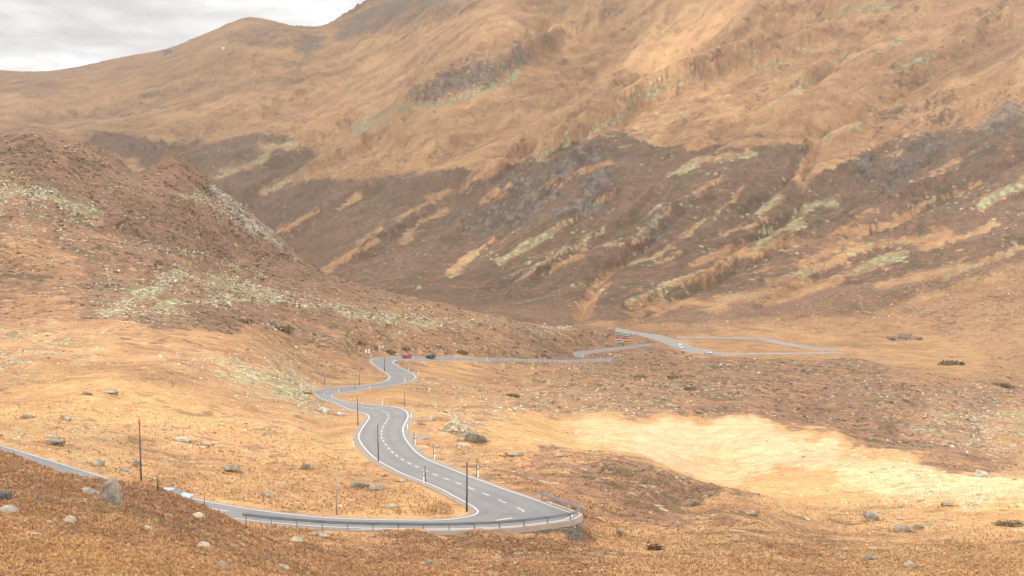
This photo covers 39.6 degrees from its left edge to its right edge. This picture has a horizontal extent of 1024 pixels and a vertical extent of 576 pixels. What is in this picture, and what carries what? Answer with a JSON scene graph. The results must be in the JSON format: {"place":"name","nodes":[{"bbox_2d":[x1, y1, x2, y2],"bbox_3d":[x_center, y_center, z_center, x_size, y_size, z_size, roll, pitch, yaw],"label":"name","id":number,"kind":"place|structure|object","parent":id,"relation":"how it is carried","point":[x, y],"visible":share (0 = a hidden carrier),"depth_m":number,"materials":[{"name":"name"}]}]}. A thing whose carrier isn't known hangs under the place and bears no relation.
{"place":"outdoors","nodes":[
{"label":"outdoors","id":0,"kind":"place"},
{"bbox_2d":[0,0,364,71],"label":"sky","id":1,"kind":"structure","parent":0,"point":[36,35],"materials":[{"name":"white"}]},
{"bbox_2d":[0,356,611,529],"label":"road","id":2,"kind":"structure","parent":0,"point":[492,507],"depth_m":169.18,"materials":[{"name":"grey asphalt"}]},
{"bbox_2d":[164,487,192,498],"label":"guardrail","id":3,"kind":"object","parent":2,"relation":"on","point":[183,494],"visible":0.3,"depth_m":149.06,"materials":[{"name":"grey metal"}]},
{"bbox_2d":[402,354,411,357],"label":"parked car","id":4,"kind":"object","parent":2,"relation":"on","point":[406,356],"visible":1,"depth_m":484.33,"materials":[{"name":"red paint"}]},
{"bbox_2d":[0,333,840,528],"bbox_3d":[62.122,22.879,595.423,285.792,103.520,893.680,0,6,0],"label":"road markings","id":5,"kind":"object","parent":2,"relation":"on","point":[396,470],"visible":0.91,"depth_m":162.92,"materials":[{"name":"paint"}]},
{"bbox_2d":[426,354,435,358],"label":"parked car","id":6,"kind":"object","parent":2,"relation":"on","point":[430,356],"visible":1,"depth_m":502.37,"materials":[{"name":"paint"}]},
{"bbox_2d":[405,431,428,439],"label":"lay by","id":7,"kind":"object","parent":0,"point":[413,435],"visible":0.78,"depth_m":220.60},
{"bbox_2d":[0,0,1023,315],"bbox_3d":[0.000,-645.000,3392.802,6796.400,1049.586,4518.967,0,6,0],"label":"mountains","id":8,"kind":"structure","parent":0,"point":[584,156],"depth_m":1969.75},
{"bbox_2d":[162,50,171,53],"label":"mountain hut","id":9,"kind":"object","parent":8,"relation":"on","point":[166,51],"visible":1,"depth_m":4305.99,"materials":[{"name":"stone"}]},
{"bbox_2d":[0,126,1023,575],"bbox_3d":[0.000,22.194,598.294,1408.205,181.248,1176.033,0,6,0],"label":"ground","id":10,"kind":"structure","parent":0,"point":[726,442],"depth_m":344.42,"materials":[{"name":"brown plant"}]},
{"bbox_2d":[0,490,11,499],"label":"boulder","id":11,"kind":"object","parent":10,"relation":"on","point":[6,495],"visible":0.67,"depth_m":55.79,"materials":[{"name":"grey stone"}]},
{"bbox_2d":[0,505,18,513],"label":"boulder","id":12,"kind":"object","parent":10,"relation":"on","point":[7,508],"visible":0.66,"depth_m":52.41,"materials":[{"name":"grey stone"}]},
{"bbox_2d":[20,414,34,418],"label":"boulder","id":13,"kind":"object","parent":10,"relation":"on","point":[24,416],"visible":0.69,"depth_m":201.79,"materials":[{"name":"grey stone"}]},
{"bbox_2d":[42,440,65,445],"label":"boulder","id":14,"kind":"object","parent":10,"relation":"on","point":[55,442],"visible":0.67,"depth_m":172.20,"materials":[{"name":"grey stone"}]},
{"bbox_2d":[63,416,72,420],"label":"boulder","id":15,"kind":"object","parent":10,"relation":"on","point":[67,418],"visible":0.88,"depth_m":199.97,"materials":[{"name":"grey stone"}]},
{"bbox_2d":[63,515,76,522],"bbox_3d":[-16.419,8.636,52.711,0.594,0.358,0.502,4,7,35],"label":"boulder","id":16,"kind":"object","parent":10,"relation":"on","point":[71,518],"visible":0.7,"depth_m":52.62,"materials":[{"name":"beige stone"}]},
{"bbox_2d":[82,487,98,494],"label":"boulder","id":17,"kind":"object","parent":10,"relation":"on","point":[89,491],"visible":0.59,"depth_m":65.25,"materials":[{"name":"grey stone"}]},
{"bbox_2d":[92,459,104,466],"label":"boulder","id":18,"kind":"object","parent":10,"relation":"on","point":[96,462],"visible":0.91,"depth_m":159.29,"materials":[{"name":"grey stone"}]},
{"bbox_2d":[100,477,121,505],"bbox_3d":[-17.653,9.331,62.512,1.095,1.948,0.815,0,6,0],"label":"boulder","id":19,"kind":"object","parent":10,"relation":"on","point":[110,492],"visible":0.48,"depth_m":62.22,"materials":[{"name":"grey stone"}]},
{"bbox_2d":[104,388,118,393],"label":"boulder","id":20,"kind":"object","parent":10,"relation":"on","point":[111,390],"visible":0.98,"depth_m":227.69,"materials":[{"name":"grey stone"}]},
{"bbox_2d":[120,467,128,472],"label":"boulder","id":21,"kind":"object","parent":10,"relation":"on","point":[123,469],"visible":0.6,"depth_m":160.27,"materials":[{"name":"grey stone"}]},
{"bbox_2d":[133,458,142,465],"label":"boulder","id":22,"kind":"object","parent":10,"relation":"on","point":[136,462],"visible":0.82,"depth_m":165.98,"materials":[{"name":"grey stone"}]},
{"bbox_2d":[138,417,141,480],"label":"snow pole","id":23,"kind":"object","parent":10,"relation":"on","point":[140,450],"visible":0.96,"depth_m":155.26,"materials":[{"name":"brown wood"}]},
{"bbox_2d":[156,470,158,491],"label":"snow pole","id":24,"kind":"object","parent":10,"relation":"on","point":[157,480],"visible":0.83,"depth_m":74.24,"materials":[{"name":"brown wood"}]},
{"bbox_2d":[175,437,192,441],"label":"boulder","id":25,"kind":"object","parent":10,"relation":"on","point":[185,439],"visible":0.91,"depth_m":196.63,"materials":[{"name":"grey stone"}]},
{"bbox_2d":[193,512,204,520],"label":"boulder","id":26,"kind":"object","parent":10,"relation":"on","point":[199,514],"visible":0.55,"depth_m":68.10,"materials":[{"name":"beige stone"}]},
{"bbox_2d":[195,442,210,444],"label":"boulder","id":27,"kind":"object","parent":10,"relation":"on","point":[204,443],"visible":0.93,"depth_m":192.98,"materials":[{"name":"grey stone"}]},
{"bbox_2d":[197,541,210,546],"bbox_3d":[-12.239,10.194,56.203,0.623,0.297,0.494,3,7,29],"label":"boulder","id":28,"kind":"object","parent":10,"relation":"on","point":[206,544],"visible":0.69,"depth_m":56.13,"materials":[{"name":"grey stone"}]},
{"bbox_2d":[219,560,227,568],"bbox_3d":[-9.542,9.284,47.169,0.295,0.498,0.271,5,8,42],"label":"boulder","id":29,"kind":"object","parent":10,"relation":"on","point":[223,564],"visible":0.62,"depth_m":47.08,"materials":[{"name":"grey stone"}]},
{"bbox_2d":[223,465,240,471],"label":"boulder","id":30,"kind":"object","parent":10,"relation":"on","point":[231,468],"visible":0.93,"depth_m":173.31,"materials":[{"name":"grey stone"}]},
{"bbox_2d":[238,318,254,323],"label":"juniper bush","id":31,"kind":"object","parent":10,"relation":"on","point":[249,320],"visible":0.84,"depth_m":409.12,"materials":[{"name":"brown plant"}]},
{"bbox_2d":[261,491,270,497],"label":"boulder","id":32,"kind":"object","parent":10,"relation":"on","point":[265,494],"visible":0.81,"depth_m":157.66,"materials":[{"name":"beige stone"}]},
{"bbox_2d":[277,564,288,569],"bbox_3d":[-9.649,11.803,59.871,0.462,0.406,0.545,-6,8,-44],"label":"boulder","id":33,"kind":"object","parent":10,"relation":"on","point":[285,567],"visible":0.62,"depth_m":59.74,"materials":[{"name":"beige stone"}]},
{"bbox_2d":[275,324,296,332],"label":"juniper bush","id":34,"kind":"object","parent":10,"relation":"on","point":[288,329],"visible":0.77,"depth_m":437.67,"materials":[{"name":"brown plant"}]},
{"bbox_2d":[290,535,304,542],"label":"boulder","id":35,"kind":"object","parent":10,"relation":"on","point":[299,539],"visible":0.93,"depth_m":129.65,"materials":[{"name":"beige stone"}]},
{"bbox_2d":[300,463,309,468],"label":"boulder","id":36,"kind":"object","parent":10,"relation":"on","point":[305,465],"visible":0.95,"depth_m":173.81,"materials":[{"name":"grey stone"}]},
{"bbox_2d":[301,385,318,393],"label":"boulder","id":37,"kind":"object","parent":10,"relation":"on","point":[309,389],"visible":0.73,"depth_m":336.79,"materials":[{"name":"grey stone"}]},
{"bbox_2d":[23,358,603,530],"bbox_3d":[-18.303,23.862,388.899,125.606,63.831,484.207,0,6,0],"label":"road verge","id":38,"kind":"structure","parent":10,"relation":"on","point":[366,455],"depth_m":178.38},
{"bbox_2d":[242,491,580,530],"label":"guard rail","id":39,"kind":"object","parent":38,"relation":"on","point":[542,494],"visible":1,"depth_m":146.81,"materials":[{"name":"metal"}]},
{"bbox_2d":[310,532,330,537],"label":"boulder","id":40,"kind":"object","parent":10,"relation":"on","point":[322,534],"visible":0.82,"depth_m":136.04,"materials":[{"name":"grey stone"}]},
{"bbox_2d":[319,407,330,413],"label":"boulder","id":41,"kind":"object","parent":10,"relation":"on","point":[325,410],"visible":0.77,"depth_m":259.60,"materials":[{"name":"grey stone"}]},
{"bbox_2d":[335,471,337,514],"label":"snow pole","id":42,"kind":"object","parent":10,"relation":"on","point":[336,491],"visible":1,"depth_m":152.15,"materials":[{"name":"brown wood"}]},
{"bbox_2d":[336,412,344,415],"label":"boulder","id":43,"kind":"object","parent":10,"relation":"on","point":[340,414],"visible":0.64,"depth_m":260.48,"materials":[{"name":"grey stone"}]},
{"bbox_2d":[350,480,368,487],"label":"boulder","id":44,"kind":"object","parent":10,"relation":"on","point":[357,484],"visible":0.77,"depth_m":166.88,"materials":[{"name":"grey stone"}]},
{"bbox_2d":[367,484,385,489],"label":"boulder","id":45,"kind":"object","parent":10,"relation":"on","point":[376,486],"visible":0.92,"depth_m":166.17,"materials":[{"name":"grey stone"}]},
{"bbox_2d":[377,425,378,460],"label":"snow pole","id":46,"kind":"object","parent":10,"relation":"on","point":[378,442],"visible":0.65,"depth_m":192.39,"materials":[{"name":"brown wood"}]},
{"bbox_2d":[384,504,396,507],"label":"boulder","id":47,"kind":"object","parent":10,"relation":"on","point":[390,505],"visible":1,"depth_m":156.45,"materials":[{"name":"beige stone"}]},
{"bbox_2d":[385,348,395,353],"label":"juniper bush","id":48,"kind":"object","parent":10,"relation":"on","point":[390,351],"visible":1,"depth_m":492.52,"materials":[{"name":"brown plant"}]},
{"bbox_2d":[404,375,404,405],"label":"snow pole","id":49,"kind":"object","parent":10,"relation":"on","point":[404,390],"visible":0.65,"depth_m":284.28,"materials":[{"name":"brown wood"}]},
{"bbox_2d":[400,346,410,350],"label":"juniper bush","id":50,"kind":"object","parent":10,"relation":"on","point":[405,348],"visible":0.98,"depth_m":506.81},
{"bbox_2d":[426,559,433,564],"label":"boulder","id":51,"kind":"object","parent":10,"relation":"on","point":[428,561],"visible":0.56,"depth_m":120.72,"materials":[{"name":"grey stone"}]},
{"bbox_2d":[426,415,437,420],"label":"boulder","id":52,"kind":"object","parent":10,"relation":"on","point":[430,417],"visible":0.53,"depth_m":245.52,"materials":[{"name":"grey stone"}]},
{"bbox_2d":[441,416,471,431],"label":"boulder","id":53,"kind":"object","parent":10,"relation":"on","point":[455,424],"visible":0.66,"depth_m":230.85,"materials":[{"name":"beige stone"}]},
{"bbox_2d":[456,350,468,353],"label":"juniper bush","id":54,"kind":"object","parent":10,"relation":"on","point":[462,352],"visible":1,"depth_m":540.25,"materials":[{"name":"plant"}]},
{"bbox_2d":[466,458,467,511],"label":"snow pole","id":55,"kind":"object","parent":10,"relation":"on","point":[466,484],"visible":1,"depth_m":153.42,"materials":[{"name":"brown wood"}]},
{"bbox_2d":[361,501,582,541],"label":"retaining wall","id":56,"kind":"structure","parent":10,"relation":"on","point":[572,529],"depth_m":148.80,"materials":[{"name":"stone"}]},
{"bbox_2d":[465,431,485,443],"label":"boulder","id":57,"kind":"object","parent":10,"relation":"on","point":[472,437],"visible":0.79,"depth_m":221.64,"materials":[{"name":"grey stone"}]},
{"bbox_2d":[0,450,968,575],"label":"heather","id":58,"kind":"object","parent":10,"relation":"on","point":[352,538],"visible":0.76,"depth_m":123.29,"materials":[{"name":"brown plant"}]},
{"bbox_2d":[503,393,519,397],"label":"juniper bush","id":59,"kind":"object","parent":10,"relation":"on","point":[513,395],"visible":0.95,"depth_m":372.80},
{"bbox_2d":[0,134,1023,575],"bbox_3d":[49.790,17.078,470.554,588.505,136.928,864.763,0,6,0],"label":"heather","id":60,"kind":"object","parent":10,"relation":"on","point":[108,166],"visible":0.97,"depth_m":501.06,"materials":[{"name":"brown plant"}]},
{"bbox_2d":[0,143,1023,575],"bbox_3d":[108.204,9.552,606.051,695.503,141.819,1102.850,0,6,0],"label":"rubble","id":61,"kind":"object","parent":10,"relation":"on","point":[164,275],"visible":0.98,"depth_m":390.62,"materials":[{"name":"grey stone"}]},
{"bbox_2d":[506,451,519,456],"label":"boulder","id":62,"kind":"object","parent":10,"relation":"on","point":[512,453],"visible":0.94,"depth_m":212.66,"materials":[{"name":"grey stone"}]},
{"bbox_2d":[555,452,564,456],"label":"boulder","id":63,"kind":"object","parent":10,"relation":"on","point":[558,454],"visible":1,"depth_m":212.99,"materials":[{"name":"grey stone"}]},
{"bbox_2d":[615,339,623,342],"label":"parked van","id":64,"kind":"object","parent":10,"relation":"on","point":[619,340],"visible":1,"depth_m":753.48,"materials":[{"name":"paint"}]},
{"bbox_2d":[616,530,624,533],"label":"boulder","id":65,"kind":"object","parent":10,"relation":"on","point":[620,532],"visible":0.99,"depth_m":155.63,"materials":[{"name":"grey stone"}]},
{"bbox_2d":[633,374,647,377],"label":"juniper bush","id":66,"kind":"object","parent":10,"relation":"on","point":[640,376],"visible":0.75,"depth_m":496.60,"materials":[{"name":"plant"}]},
{"bbox_2d":[644,543,662,550],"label":"juniper bush","id":67,"kind":"object","parent":10,"relation":"on","point":[651,546],"visible":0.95,"depth_m":149.61,"materials":[{"name":"brown plant"}]},
{"bbox_2d":[666,375,680,378],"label":"juniper bush","id":68,"kind":"object","parent":10,"relation":"on","point":[671,376],"visible":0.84,"depth_m":493.74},
{"bbox_2d":[683,386,696,389],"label":"juniper bush","id":69,"kind":"object","parent":10,"relation":"on","point":[690,388],"visible":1,"depth_m":422.11,"materials":[{"name":"plant"}]},
{"bbox_2d":[682,499,699,505],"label":"boulder","id":70,"kind":"object","parent":10,"relation":"on","point":[689,502],"visible":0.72,"depth_m":186.32,"materials":[{"name":"grey stone"}]},
{"bbox_2d":[743,510,757,516],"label":"boulder","id":71,"kind":"object","parent":10,"relation":"on","point":[750,512],"visible":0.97,"depth_m":176.22,"materials":[{"name":"grey stone"}]},
{"bbox_2d":[862,511,878,520],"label":"boulder","id":72,"kind":"object","parent":10,"relation":"on","point":[867,515],"visible":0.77,"depth_m":194.67,"materials":[{"name":"grey stone"}]},
{"bbox_2d":[864,555,877,559],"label":"boulder","id":73,"kind":"object","parent":10,"relation":"on","point":[868,557],"visible":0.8,"depth_m":143.72,"materials":[{"name":"grey stone"}]},
{"bbox_2d":[886,336,895,340],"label":"stone hut","id":74,"kind":"object","parent":10,"relation":"on","point":[892,338],"visible":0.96,"depth_m":998.14,"materials":[{"name":"stone"}]},
{"bbox_2d":[893,525,912,532],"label":"boulder","id":75,"kind":"object","parent":10,"relation":"on","point":[899,528],"visible":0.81,"depth_m":179.15,"materials":[{"name":"grey stone"}]},
{"bbox_2d":[897,333,912,339],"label":"stone hut","id":76,"kind":"object","parent":10,"relation":"on","point":[903,336],"visible":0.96,"depth_m":1005.75,"materials":[{"name":"stone"}]},
{"bbox_2d":[902,560,917,567],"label":"boulder","id":77,"kind":"object","parent":10,"relation":"on","point":[908,564],"visible":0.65,"depth_m":135.82,"materials":[{"name":"beige stone"}]},
{"bbox_2d":[913,524,922,528],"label":"boulder","id":78,"kind":"object","parent":10,"relation":"on","point":[915,526],"visible":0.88,"depth_m":181.87,"materials":[{"name":"grey stone"}]},
{"bbox_2d":[914,336,922,340],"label":"stone hut","id":79,"kind":"object","parent":10,"relation":"on","point":[916,338],"visible":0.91,"depth_m":998.61,"materials":[{"name":"stone"}]},
{"bbox_2d":[941,502,952,506],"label":"boulder","id":80,"kind":"object","parent":10,"relation":"on","point":[944,504],"visible":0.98,"depth_m":203.54,"materials":[{"name":"beige stone"}]},
{"bbox_2d":[937,359,964,365],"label":"juniper bush","id":81,"kind":"object","parent":10,"relation":"on","point":[950,362],"visible":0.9,"depth_m":771.32,"materials":[{"name":"green plant"}]},
{"bbox_2d":[973,470,988,476],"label":"boulder","id":82,"kind":"object","parent":10,"relation":"on","point":[980,473],"visible":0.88,"depth_m":234.96,"materials":[{"name":"grey stone"}]},
{"bbox_2d":[986,382,1014,387],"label":"juniper bush","id":83,"kind":"object","parent":10,"relation":"on","point":[1005,385],"visible":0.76,"depth_m":534.40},
{"bbox_2d":[991,520,1023,526],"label":"juniper bush","id":84,"kind":"object","parent":10,"relation":"on","point":[1010,523],"visible":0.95,"depth_m":181.34,"materials":[{"name":"brown plant"}]},
{"bbox_2d":[574,343,653,357],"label":"road","id":85,"kind":"structure","parent":0,"point":[578,354],"depth_m":708.35,"materials":[{"name":"grey asphalt"}]},
{"bbox_2d":[615,328,844,354],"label":"valley road","id":86,"kind":"structure","parent":0,"point":[674,343],"depth_m":903.67,"materials":[{"name":"grey asphalt"}]},
{"bbox_2d":[676,336,838,351],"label":"side road","id":87,"kind":"structure","parent":0,"point":[783,343],"depth_m":948.67,"materials":[{"name":"grey asphalt"}]}
]}

